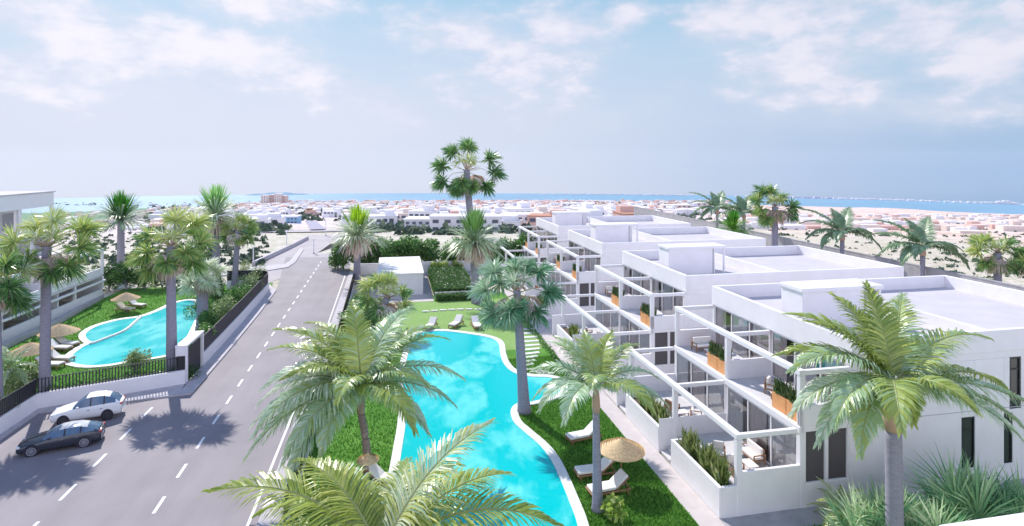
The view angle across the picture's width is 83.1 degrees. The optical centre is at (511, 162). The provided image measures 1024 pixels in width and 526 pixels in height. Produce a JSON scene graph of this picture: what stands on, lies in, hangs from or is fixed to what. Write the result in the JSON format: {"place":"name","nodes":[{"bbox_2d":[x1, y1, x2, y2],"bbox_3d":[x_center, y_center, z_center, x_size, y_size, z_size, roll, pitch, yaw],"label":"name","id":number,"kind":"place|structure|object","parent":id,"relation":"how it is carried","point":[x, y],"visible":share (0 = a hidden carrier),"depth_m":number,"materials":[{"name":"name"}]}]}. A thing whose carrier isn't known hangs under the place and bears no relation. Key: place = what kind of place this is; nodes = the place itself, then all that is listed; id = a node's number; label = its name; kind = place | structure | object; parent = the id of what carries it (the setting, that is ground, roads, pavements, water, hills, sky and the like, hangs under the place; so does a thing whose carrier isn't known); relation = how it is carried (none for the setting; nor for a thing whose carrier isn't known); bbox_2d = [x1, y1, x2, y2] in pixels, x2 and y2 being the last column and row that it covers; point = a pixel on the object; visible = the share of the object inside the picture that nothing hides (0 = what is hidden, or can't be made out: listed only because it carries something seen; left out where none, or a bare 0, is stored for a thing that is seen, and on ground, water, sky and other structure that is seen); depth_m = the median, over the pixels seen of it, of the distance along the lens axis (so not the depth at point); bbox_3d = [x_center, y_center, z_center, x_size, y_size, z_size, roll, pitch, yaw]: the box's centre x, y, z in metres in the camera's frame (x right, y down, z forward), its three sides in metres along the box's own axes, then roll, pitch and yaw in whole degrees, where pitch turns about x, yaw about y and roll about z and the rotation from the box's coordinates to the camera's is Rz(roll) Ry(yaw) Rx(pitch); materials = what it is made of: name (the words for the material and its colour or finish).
{"place":"outdoors","nodes":[
{"label":"outdoors","id":0,"kind":"place"},
{"bbox_2d":[0,384,192,439],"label":"pavement","id":1,"kind":"structure","parent":0,"point":[166,392],"depth_m":44.18,"materials":[{"name":"concrete"}]},
{"bbox_2d":[0,356,184,433],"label":"roadside wall","id":2,"kind":"structure","parent":1,"relation":"on","point":[28,398],"depth_m":43.17,"materials":[{"name":"paint"}]},
{"bbox_2d":[2,283,272,394],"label":"lawn","id":3,"kind":"structure","parent":0,"point":[135,291],"depth_m":68.06,"materials":[{"name":"green plant"}]},
{"bbox_2d":[2,346,38,394],"bbox_3d":[-37.919,15.961,43.370,4.076,4.278,3.939,0,0,0],"label":"young palm","id":4,"kind":"object","parent":3,"relation":"on","point":[8,361],"visible":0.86,"depth_m":43.41,"materials":[{"name":"green plant"}]},
{"bbox_2d":[3,361,38,395],"bbox_3d":[-37.454,16.538,43.183,2.613,3.062,4.110,0,0,0],"label":"shrub","id":5,"kind":"object","parent":3,"relation":"on","point":[14,383],"visible":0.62,"depth_m":42.99,"materials":[{"name":"green plant"}]},
{"bbox_2d":[0,249,47,399],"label":"fan palm","id":6,"kind":"object","parent":3,"relation":"on","point":[15,296],"visible":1,"depth_m":40.01,"materials":[{"name":"green plant"}]},
{"bbox_2d":[7,341,53,361],"bbox_3d":[-42.876,16.940,51.429,3.287,2.120,3.264,0,0,0],"label":"straw umbrella","id":7,"kind":"object","parent":3,"relation":"on","point":[34,351],"visible":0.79,"depth_m":50.72,"materials":[{"name":"beige wicker"}]},
{"bbox_2d":[2,294,103,348],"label":"garden kerb","id":8,"kind":"structure","parent":3,"relation":"on","point":[33,332],"depth_m":63.98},
{"bbox_2d":[0,202,107,391],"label":"fan palm","id":9,"kind":"object","parent":3,"relation":"on","point":[60,268],"visible":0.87,"depth_m":43.40,"materials":[{"name":"green plant"}]},
{"bbox_2d":[36,323,80,343],"bbox_3d":[-44.953,16.940,57.353,3.504,2.120,3.468,0,0,0],"label":"straw umbrella","id":10,"kind":"object","parent":3,"relation":"on","point":[59,330],"visible":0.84,"depth_m":56.81,"materials":[{"name":"beige wicker"}]},
{"bbox_2d":[36,363,201,390],"bbox_3d":[-30.711,17.393,45.554,11.062,1.598,1.927,0,0,-31],"label":"hedge","id":11,"kind":"object","parent":3,"relation":"on","point":[191,375],"visible":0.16,"depth_m":45.92,"materials":[{"name":"green plant"}]},
{"bbox_2d":[109,260,137,289],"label":"shrub","id":12,"kind":"object","parent":3,"relation":"on","point":[121,274],"visible":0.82,"depth_m":80.79,"materials":[{"name":"green plant"}]},
{"bbox_2d":[65,299,196,368],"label":"swimming pool","id":13,"kind":"structure","parent":3,"relation":"on","point":[110,343],"depth_m":59.33,"materials":[{"name":"liquid"}]},
{"bbox_2d":[120,347,152,371],"bbox_3d":[-32.281,16.992,49.685,2.588,2.145,1.966,0,0,0],"label":"shrub","id":14,"kind":"object","parent":3,"relation":"on","point":[133,357],"visible":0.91,"depth_m":49.53,"materials":[{"name":"green plant"}]},
{"bbox_2d":[121,201,220,370],"bbox_3d":[-28.539,10.694,48.643,7.788,14.824,6.644,0,0,-24],"label":"fan palm","id":15,"kind":"object","parent":3,"relation":"on","point":[171,264],"visible":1,"depth_m":48.18,"materials":[{"name":"green plant"}]},
{"bbox_2d":[175,330,203,383],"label":"entrance gate","id":16,"kind":"structure","parent":3,"relation":"on","point":[192,354],"depth_m":48.53,"materials":[{"name":"paint"}]},
{"bbox_2d":[177,257,228,330],"bbox_3d":[-33.583,13.996,62.023,5.657,8.222,5.118,0,0,0],"label":"fan palm","id":17,"kind":"object","parent":3,"relation":"on","point":[203,286],"visible":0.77,"depth_m":61.46,"materials":[{"name":"green plant"}]},
{"bbox_2d":[193,309,220,330],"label":"shrub","id":18,"kind":"object","parent":3,"relation":"on","point":[205,315],"visible":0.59,"depth_m":58.61,"materials":[{"name":"green plant"}]},
{"bbox_2d":[178,183,251,280],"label":"spear crowned palm","id":19,"kind":"object","parent":3,"relation":"on","point":[215,199],"visible":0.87,"depth_m":83.24,"materials":[{"name":"green plant"}]},
{"bbox_2d":[211,294,236,319],"bbox_3d":[-31.958,16.405,64.862,2.944,3.322,3.378,0,0,0],"label":"shrub","id":20,"kind":"object","parent":3,"relation":"on","point":[223,310],"visible":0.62,"depth_m":64.34,"materials":[{"name":"green plant"}]},
{"bbox_2d":[224,283,252,306],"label":"shrub","id":21,"kind":"object","parent":3,"relation":"on","point":[240,295],"visible":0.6,"depth_m":69.83,"materials":[{"name":"green plant"}]},
{"bbox_2d":[215,212,262,289],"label":"fan palm","id":22,"kind":"object","parent":3,"relation":"on","point":[236,239],"visible":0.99,"depth_m":81.68,"materials":[{"name":"green plant"}]},
{"bbox_2d":[0,257,349,525],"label":"road","id":23,"kind":"structure","parent":0,"point":[129,479],"depth_m":36.02,"materials":[{"name":"asphalt"}]},
{"bbox_2d":[16,419,105,456],"bbox_3d":[-28.594,17.344,36.731,4.376,1.386,1.972,0,0,-26],"label":"estate car","id":24,"kind":"object","parent":23,"relation":"on","point":[82,433],"visible":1,"depth_m":36.31,"materials":[{"name":"grey paint"}]},
{"bbox_2d":[50,390,125,424],"bbox_3d":[-29.756,17.146,40.647,4.157,1.790,1.972,0,0,-24],"label":"coupe suv","id":25,"kind":"object","parent":23,"relation":"on","point":[105,405],"visible":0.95,"depth_m":40.21,"materials":[{"name":"white paint"}]},
{"bbox_2d":[33,261,345,525],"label":"road markings","id":26,"kind":"object","parent":23,"relation":"on","point":[179,474],"visible":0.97,"depth_m":36.26,"materials":[{"name":"paint"}]},
{"bbox_2d":[182,284,275,392],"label":"pavement","id":27,"kind":"structure","parent":0,"point":[193,384],"depth_m":56.20,"materials":[{"name":"concrete"}]},
{"bbox_2d":[225,234,342,283],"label":"side road","id":28,"kind":"structure","parent":0,"point":[321,242],"depth_m":115.99,"materials":[{"name":"asphalt"}]},
{"bbox_2d":[256,273,352,525],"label":"pavement","id":29,"kind":"structure","parent":0,"point":[341,303],"depth_m":33.50,"materials":[{"name":"concrete"}]},
{"bbox_2d":[327,203,393,284],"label":"spear crowned palm","id":30,"kind":"object","parent":29,"relation":"on","point":[357,244],"visible":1,"depth_m":84.94,"materials":[{"name":"green plant"}]},
{"bbox_2d":[291,355,401,525],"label":"grass","id":31,"kind":"structure","parent":0,"point":[375,435],"depth_m":37.46,"materials":[{"name":"plant"}]},
{"bbox_2d":[377,256,423,295],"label":"pool house","id":32,"kind":"structure","parent":0,"point":[409,272],"depth_m":80.45,"materials":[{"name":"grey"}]},
{"bbox_2d":[371,273,433,301],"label":"pool house terrace","id":33,"kind":"structure","parent":0,"point":[426,295],"depth_m":77.64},
{"bbox_2d":[349,298,547,356],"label":"pale lawn","id":34,"kind":"structure","parent":0,"point":[504,335],"depth_m":65.47,"materials":[{"name":"green plant"}]},
{"bbox_2d":[354,269,418,329],"bbox_3d":[-13.095,14.739,60.060,7.209,7.289,4.782,0,0,0],"label":"fan palm","id":35,"kind":"object","parent":34,"relation":"on","point":[375,313],"visible":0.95,"depth_m":59.80,"materials":[{"name":"green plant"}]},
{"bbox_2d":[436,206,511,303],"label":"spear crowned palm","id":36,"kind":"object","parent":34,"relation":"on","point":[475,249],"visible":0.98,"depth_m":72.85,"materials":[{"name":"green plant"}]},
{"bbox_2d":[290,292,725,525],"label":"lawn","id":37,"kind":"structure","parent":0,"point":[512,353],"depth_m":37.29,"materials":[{"name":"green plant"}]},
{"bbox_2d":[242,299,465,483],"bbox_3d":[-8.756,13.329,33.894,12.110,9.544,9.991,0,0,0],"label":"feather palm","id":38,"kind":"object","parent":37,"relation":"on","point":[341,385],"visible":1,"depth_m":32.55,"materials":[{"name":"green plant"}]},
{"bbox_2d":[199,418,563,525],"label":"feather palm","id":39,"kind":"object","parent":37,"relation":"on","point":[378,505],"visible":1,"depth_m":20.21,"materials":[{"name":"green plant"}]},
{"bbox_2d":[434,291,471,301],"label":"hedge","id":40,"kind":"object","parent":37,"relation":"on","point":[452,296],"visible":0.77,"depth_m":75.32,"materials":[{"name":"green"}]},
{"bbox_2d":[428,136,508,287],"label":"fan palm","id":41,"kind":"object","parent":37,"relation":"on","point":[467,185],"visible":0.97,"depth_m":77.77,"materials":[{"name":"green plant"}]},
{"bbox_2d":[385,329,588,525],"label":"swimming pool","id":42,"kind":"structure","parent":37,"relation":"in","point":[480,363],"depth_m":39.01,"materials":[{"name":"liquid"}]},
{"bbox_2d":[464,253,568,415],"bbox_3d":[0.275,12.363,41.555,7.828,11.540,6.030,0,0,0],"label":"fan palm","id":43,"kind":"object","parent":37,"relation":"on","point":[517,308],"visible":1,"depth_m":41.30,"materials":[{"name":"green plant"}]},
{"bbox_2d":[564,420,601,445],"bbox_3d":[4.609,17.468,37.440,2.302,1.064,0.950,0,0,-22],"label":"sun lounger","id":44,"kind":"object","parent":37,"relation":"on","point":[587,431],"visible":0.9,"depth_m":37.19,"materials":[{"name":"white"}]},
{"bbox_2d":[573,457,615,481],"bbox_3d":[4.750,17.468,33.192,2.302,1.064,0.950,0,0,-12],"label":"sun lounger","id":45,"kind":"object","parent":37,"relation":"on","point":[587,469],"visible":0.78,"depth_m":32.95,"materials":[{"name":"fabric"}]},
{"bbox_2d":[529,329,669,513],"bbox_3d":[4.504,13.657,29.928,7.071,8.899,5.608,0,0,-10],"label":"feather palm","id":46,"kind":"object","parent":37,"relation":"on","point":[592,370],"visible":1,"depth_m":29.73,"materials":[{"name":"green plant"}]},
{"bbox_2d":[508,355,698,525],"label":"grass","id":47,"kind":"structure","parent":37,"relation":"on","point":[635,483],"depth_m":33.83,"materials":[{"name":"plant"}]},
{"bbox_2d":[585,468,630,495],"bbox_3d":[5.220,17.468,31.410,2.302,1.064,0.950,0,0,-18],"label":"sun lounger","id":48,"kind":"object","parent":37,"relation":"on","point":[620,477],"visible":0.7,"depth_m":31.30,"materials":[{"name":"white"}]},
{"bbox_2d":[600,492,628,524],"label":"shrub","id":49,"kind":"object","parent":37,"relation":"on","point":[611,507],"visible":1,"depth_m":28.77,"materials":[{"name":"green plant"}]},
{"bbox_2d":[600,436,644,486],"bbox_3d":[6.131,16.665,32.365,2.609,2.670,2.611,0,0,0],"label":"straw umbrella","id":50,"kind":"object","parent":37,"relation":"on","point":[621,449],"visible":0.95,"depth_m":31.83,"materials":[{"name":"beige wicker"}]},
{"bbox_2d":[0,0,1023,203],"label":"sky","id":51,"kind":"structure","parent":0,"point":[879,99],"materials":[{"name":"blue"}]},
{"bbox_2d":[3,201,1023,525],"bbox_3d":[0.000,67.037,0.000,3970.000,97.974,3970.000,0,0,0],"label":"ground","id":52,"kind":"structure","parent":0,"point":[277,241],"depth_m":175.02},
{"bbox_2d":[0,191,105,343],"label":"terraced house","id":53,"kind":"structure","parent":52,"relation":"on","point":[13,204],"depth_m":69.55,"materials":[{"name":"paint"}]},
{"bbox_2d":[84,190,158,263],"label":"spear crowned palm","id":54,"kind":"object","parent":52,"relation":"on","point":[120,211],"visible":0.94,"depth_m":87.55,"materials":[{"name":"green plant"}]},
{"bbox_2d":[204,270,267,363],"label":"roadside wall","id":55,"kind":"structure","parent":52,"relation":"on","point":[225,326],"depth_m":62.65,"materials":[{"name":"paint"}]},
{"bbox_2d":[282,273,353,525],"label":"garden fence","id":56,"kind":"object","parent":52,"relation":"on","point":[349,294],"visible":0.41,"depth_m":35.97,"materials":[{"name":"black metal"}]},
{"bbox_2d":[327,240,349,269],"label":"hedge tree","id":57,"kind":"object","parent":52,"relation":"on","point":[335,252],"visible":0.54,"depth_m":96.40,"materials":[{"name":"green plant"}]},
{"bbox_2d":[368,209,397,225],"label":"town house","id":58,"kind":"structure","parent":52,"relation":"on","point":[388,215],"depth_m":221.05,"materials":[{"name":"white"}]},
{"bbox_2d":[54,200,725,234],"bbox_3d":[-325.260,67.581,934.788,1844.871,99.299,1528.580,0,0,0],"label":"trees","id":59,"kind":"object","parent":52,"relation":"on","point":[398,227],"visible":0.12,"depth_m":211.87,"materials":[{"name":"plant"}]},
{"bbox_2d":[379,236,413,256],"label":"hedge tree","id":60,"kind":"object","parent":52,"relation":"on","point":[394,249],"visible":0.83,"depth_m":95.93,"materials":[{"name":"green plant"}]},
{"bbox_2d":[397,234,424,261],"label":"hedge tree","id":61,"kind":"object","parent":52,"relation":"on","point":[416,245],"visible":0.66,"depth_m":96.77,"materials":[{"name":"green plant"}]},
{"bbox_2d":[361,259,489,274],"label":"garden wall","id":62,"kind":"structure","parent":52,"relation":"on","point":[369,268],"depth_m":93.12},
{"bbox_2d":[418,238,440,261],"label":"hedge tree","id":63,"kind":"object","parent":52,"relation":"on","point":[430,248],"visible":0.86,"depth_m":98.20,"materials":[{"name":"green plant"}]},
{"bbox_2d":[427,264,470,297],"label":"hedge","id":64,"kind":"object","parent":52,"relation":"on","point":[442,278],"visible":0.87,"depth_m":83.02,"materials":[{"name":"green"}]},
{"bbox_2d":[435,235,463,260],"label":"hedge tree","id":65,"kind":"object","parent":52,"relation":"on","point":[444,255],"visible":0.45,"depth_m":96.24,"materials":[{"name":"green plant"}]},
{"bbox_2d":[429,214,502,231],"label":"villa","id":66,"kind":"object","parent":52,"relation":"on","point":[437,221],"visible":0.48,"depth_m":193.90,"materials":[{"name":"white"}]},
{"bbox_2d":[58,215,1023,277],"bbox_3d":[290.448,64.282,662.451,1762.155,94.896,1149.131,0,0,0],"label":"scrub","id":67,"kind":"object","parent":52,"relation":"on","point":[112,258],"visible":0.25,"depth_m":127.99,"materials":[{"name":"plant"}]},
{"bbox_2d":[60,199,1023,233],"bbox_3d":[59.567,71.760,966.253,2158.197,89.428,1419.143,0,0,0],"label":"town","id":68,"kind":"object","parent":52,"relation":"on","point":[998,222],"visible":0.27,"depth_m":642.89,"materials":[{"name":"white"}]},
{"bbox_2d":[689,190,741,227],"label":"feather palm","id":69,"kind":"object","parent":52,"relation":"on","point":[714,201],"visible":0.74,"depth_m":127.96,"materials":[{"name":"green plant"}]},
{"bbox_2d":[634,206,1023,290],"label":"boundary wall","id":70,"kind":"structure","parent":52,"relation":"on","point":[911,269],"depth_m":94.60,"materials":[{"name":"paint"}]},
{"bbox_2d":[939,513,1023,525],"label":"wall","id":71,"kind":"structure","parent":52,"relation":"on","point":[1012,520],"depth_m":15.13,"materials":[{"name":"paint"}]},
{"bbox_2d":[961,230,1023,281],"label":"fan palm","id":72,"kind":"object","parent":52,"relation":"on","point":[996,265],"visible":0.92,"depth_m":73.83,"materials":[{"name":"green plant"}]},
{"bbox_2d":[22,193,1023,213],"bbox_3d":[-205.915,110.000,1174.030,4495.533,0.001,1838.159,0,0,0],"label":"sea","id":73,"kind":"structure","parent":0,"point":[167,201],"depth_m":1730.73,"materials":[{"name":"liquid"}]},
{"bbox_2d":[510,288,670,463],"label":"yard","id":74,"kind":"structure","parent":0,"point":[611,395],"depth_m":45.54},
{"bbox_2d":[489,236,518,262],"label":"hedge tree","id":75,"kind":"object","parent":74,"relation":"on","point":[509,245],"visible":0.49,"depth_m":96.24,"materials":[{"name":"green plant"}]},
{"bbox_2d":[497,211,690,278],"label":"white house","id":76,"kind":"structure","parent":74,"relation":"on","point":[557,225],"depth_m":91.82,"materials":[{"name":"paint"}]},
{"bbox_2d":[552,242,903,383],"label":"white house","id":77,"kind":"structure","parent":74,"relation":"on","point":[664,279],"depth_m":53.90,"materials":[{"name":"paint"}]},
{"bbox_2d":[654,332,674,364],"bbox_3d":[13.014,15.385,48.027,2.700,2.670,0.180,0,0,-11],"label":"window","id":78,"kind":"structure","parent":77,"relation":"in","point":[664,339],"depth_m":47.96,"materials":[{"name":"grey"}]},
{"bbox_2d":[713,209,755,234],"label":"spear crowned palm","id":79,"kind":"object","parent":74,"relation":"on","point":[732,224],"visible":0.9,"depth_m":95.45,"materials":[{"name":"green plant"}]},
{"bbox_2d":[713,194,759,233],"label":"feather palm","id":80,"kind":"object","parent":74,"relation":"on","point":[742,205],"visible":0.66,"depth_m":112.26,"materials":[{"name":"green plant"}]},
{"bbox_2d":[746,183,804,245],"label":"fan palm","id":81,"kind":"object","parent":74,"relation":"on","point":[772,218],"visible":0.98,"depth_m":91.67,"materials":[{"name":"green plant"}]},
{"bbox_2d":[616,275,1023,518],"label":"white house","id":82,"kind":"structure","parent":74,"relation":"on","point":[752,327],"depth_m":33.74,"materials":[{"name":"white"}]},
{"bbox_2d":[677,423,701,458],"bbox_3d":[10.234,15.997,33.125,1.832,1.643,1.730,0,0,32],"label":"sword plant","id":83,"kind":"object","parent":82,"relation":"in","point":[688,442],"visible":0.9,"depth_m":32.92,"materials":[{"name":"green plant"}]},
{"bbox_2d":[694,438,721,473],"bbox_3d":[10.631,16.025,31.328,1.616,1.718,1.737,0,0,21],"label":"sword plant","id":84,"kind":"object","parent":82,"relation":"in","point":[703,450],"visible":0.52,"depth_m":31.29,"materials":[{"name":"green plant"}]},
{"bbox_2d":[707,340,721,369],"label":"potted plant","id":85,"kind":"object","parent":82,"relation":"on","point":[712,353],"visible":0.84,"depth_m":38.89,"materials":[{"name":"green plant"}]},
{"bbox_2d":[700,449,733,485],"bbox_3d":[10.778,16.019,30.263,1.422,1.704,1.995,0,0,-11],"label":"sword plant","id":86,"kind":"object","parent":82,"relation":"in","point":[719,472],"visible":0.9,"depth_m":29.86,"materials":[{"name":"green plant"}]},
{"bbox_2d":[715,306,770,357],"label":"glass door","id":87,"kind":"structure","parent":82,"relation":"in","point":[716,307],"depth_m":41.45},
{"bbox_2d":[742,438,765,465],"bbox_3d":[13.810,16.640,33.285,0.770,0.920,1.550,0,0,-11],"label":"garden sofa","id":88,"kind":"object","parent":82,"relation":"on","point":[753,451],"visible":0.78,"depth_m":33.05,"materials":[{"name":"white"}]},
{"bbox_2d":[727,386,796,466],"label":"glass door","id":89,"kind":"structure","parent":82,"relation":"in","point":[770,463],"depth_m":32.74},
{"bbox_2d":[772,376,791,414],"bbox_3d":[15.077,12.874,32.146,0.756,1.813,1.417,0,0,-11],"label":"potted plant","id":90,"kind":"object","parent":82,"relation":"on","point":[779,393],"visible":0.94,"depth_m":32.12,"materials":[{"name":"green plant"}]},
{"bbox_2d":[804,428,848,482],"bbox_3d":[16.552,15.385,30.480,2.700,2.670,0.180,0,0,-11],"label":"window","id":91,"kind":"structure","parent":82,"relation":"in","point":[831,461],"depth_m":30.49,"materials":[{"name":"grey"}]},
{"bbox_2d":[961,416,974,468],"bbox_3d":[25.380,15.580,32.241,0.900,2.840,0.120,0,0,-11],"label":"window","id":92,"kind":"structure","parent":82,"relation":"in","point":[967,423],"depth_m":32.26,"materials":[{"name":"black"}]},
{"bbox_2d":[1004,412,1011,462],"bbox_3d":[28.075,15.580,32.784,0.600,2.840,0.120,0,0,-11],"label":"window","id":93,"kind":"structure","parent":82,"relation":"in","point":[1007,435],"depth_m":32.78,"materials":[{"name":"black"}]},
{"bbox_2d":[1009,356,1020,408],"bbox_3d":[28.566,12.485,32.884,0.800,2.930,0.120,0,0,-11],"label":"window","id":94,"kind":"structure","parent":82,"relation":"in","point":[1015,362],"depth_m":32.90,"materials":[{"name":"black"}]},
{"bbox_2d":[799,206,882,253],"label":"feather palm","id":95,"kind":"object","parent":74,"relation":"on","point":[841,220],"visible":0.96,"depth_m":88.02,"materials":[{"name":"green plant"}]},
{"bbox_2d":[867,216,969,275],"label":"feather palm","id":96,"kind":"object","parent":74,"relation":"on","point":[919,233],"visible":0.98,"depth_m":77.98,"materials":[{"name":"green plant"}]},
{"bbox_2d":[495,273,724,525],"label":"path","id":97,"kind":"structure","parent":0,"point":[691,501],"depth_m":34.87,"materials":[{"name":"concrete"}]},
{"bbox_2d":[519,222,765,319],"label":"white house","id":98,"kind":"structure","parent":0,"point":[599,244],"depth_m":73.07,"materials":[{"name":"paint"}]},
{"bbox_2d":[579,283,594,305],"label":"window","id":99,"kind":"structure","parent":98,"relation":"in","point":[584,288],"depth_m":67.47,"materials":[{"name":"grey"}]},
{"bbox_2d":[720,478,1023,525],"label":"front pavement","id":100,"kind":"structure","parent":0,"point":[806,516],"depth_m":29.20,"materials":[{"name":"grey concrete"}]},
{"label":"side lawn","id":101,"kind":"structure","parent":0,"visible":0},
{"bbox_2d":[806,476,861,525],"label":"young palm","id":102,"kind":"object","parent":101,"relation":"on","point":[829,494],"visible":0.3,"depth_m":29.11,"materials":[{"name":"green plant"}]},
{"bbox_2d":[819,480,890,525],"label":"palmetto","id":103,"kind":"object","parent":101,"relation":"on","point":[851,520],"visible":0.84,"depth_m":27.11,"materials":[{"name":"green plant"}]},
{"bbox_2d":[825,474,950,525],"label":"palmetto","id":104,"kind":"object","parent":101,"relation":"on","point":[878,498],"visible":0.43,"depth_m":27.04,"materials":[{"name":"green plant"}]},
{"bbox_2d":[771,279,1023,525],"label":"feather palm","id":105,"kind":"object","parent":101,"relation":"on","point":[888,358],"visible":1,"depth_m":25.47,"materials":[{"name":"green plant"}]},
{"bbox_2d":[904,487,972,525],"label":"palmetto","id":106,"kind":"object","parent":101,"relation":"on","point":[933,514],"visible":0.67,"depth_m":26.20,"materials":[{"name":"green plant"}]},
{"bbox_2d":[903,440,1023,524],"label":"palmetto","id":107,"kind":"object","parent":101,"relation":"on","point":[961,489],"visible":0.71,"depth_m":27.46,"materials":[{"name":"green plant"}]},
{"bbox_2d":[973,459,1023,517],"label":"palmetto","id":108,"kind":"object","parent":101,"relation":"on","point":[1020,489],"visible":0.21,"depth_m":27.80,"materials":[{"name":"green plant"}]},
{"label":"far shore land","id":109,"kind":"structure","parent":0,"visible":0},
{"bbox_2d":[533,193,1020,204],"bbox_3d":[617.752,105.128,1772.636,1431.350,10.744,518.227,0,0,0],"label":"shore buildings","id":110,"kind":"structure","parent":109,"relation":"on","point":[1006,202],"depth_m":1704.43,"materials":[{"name":"white"}]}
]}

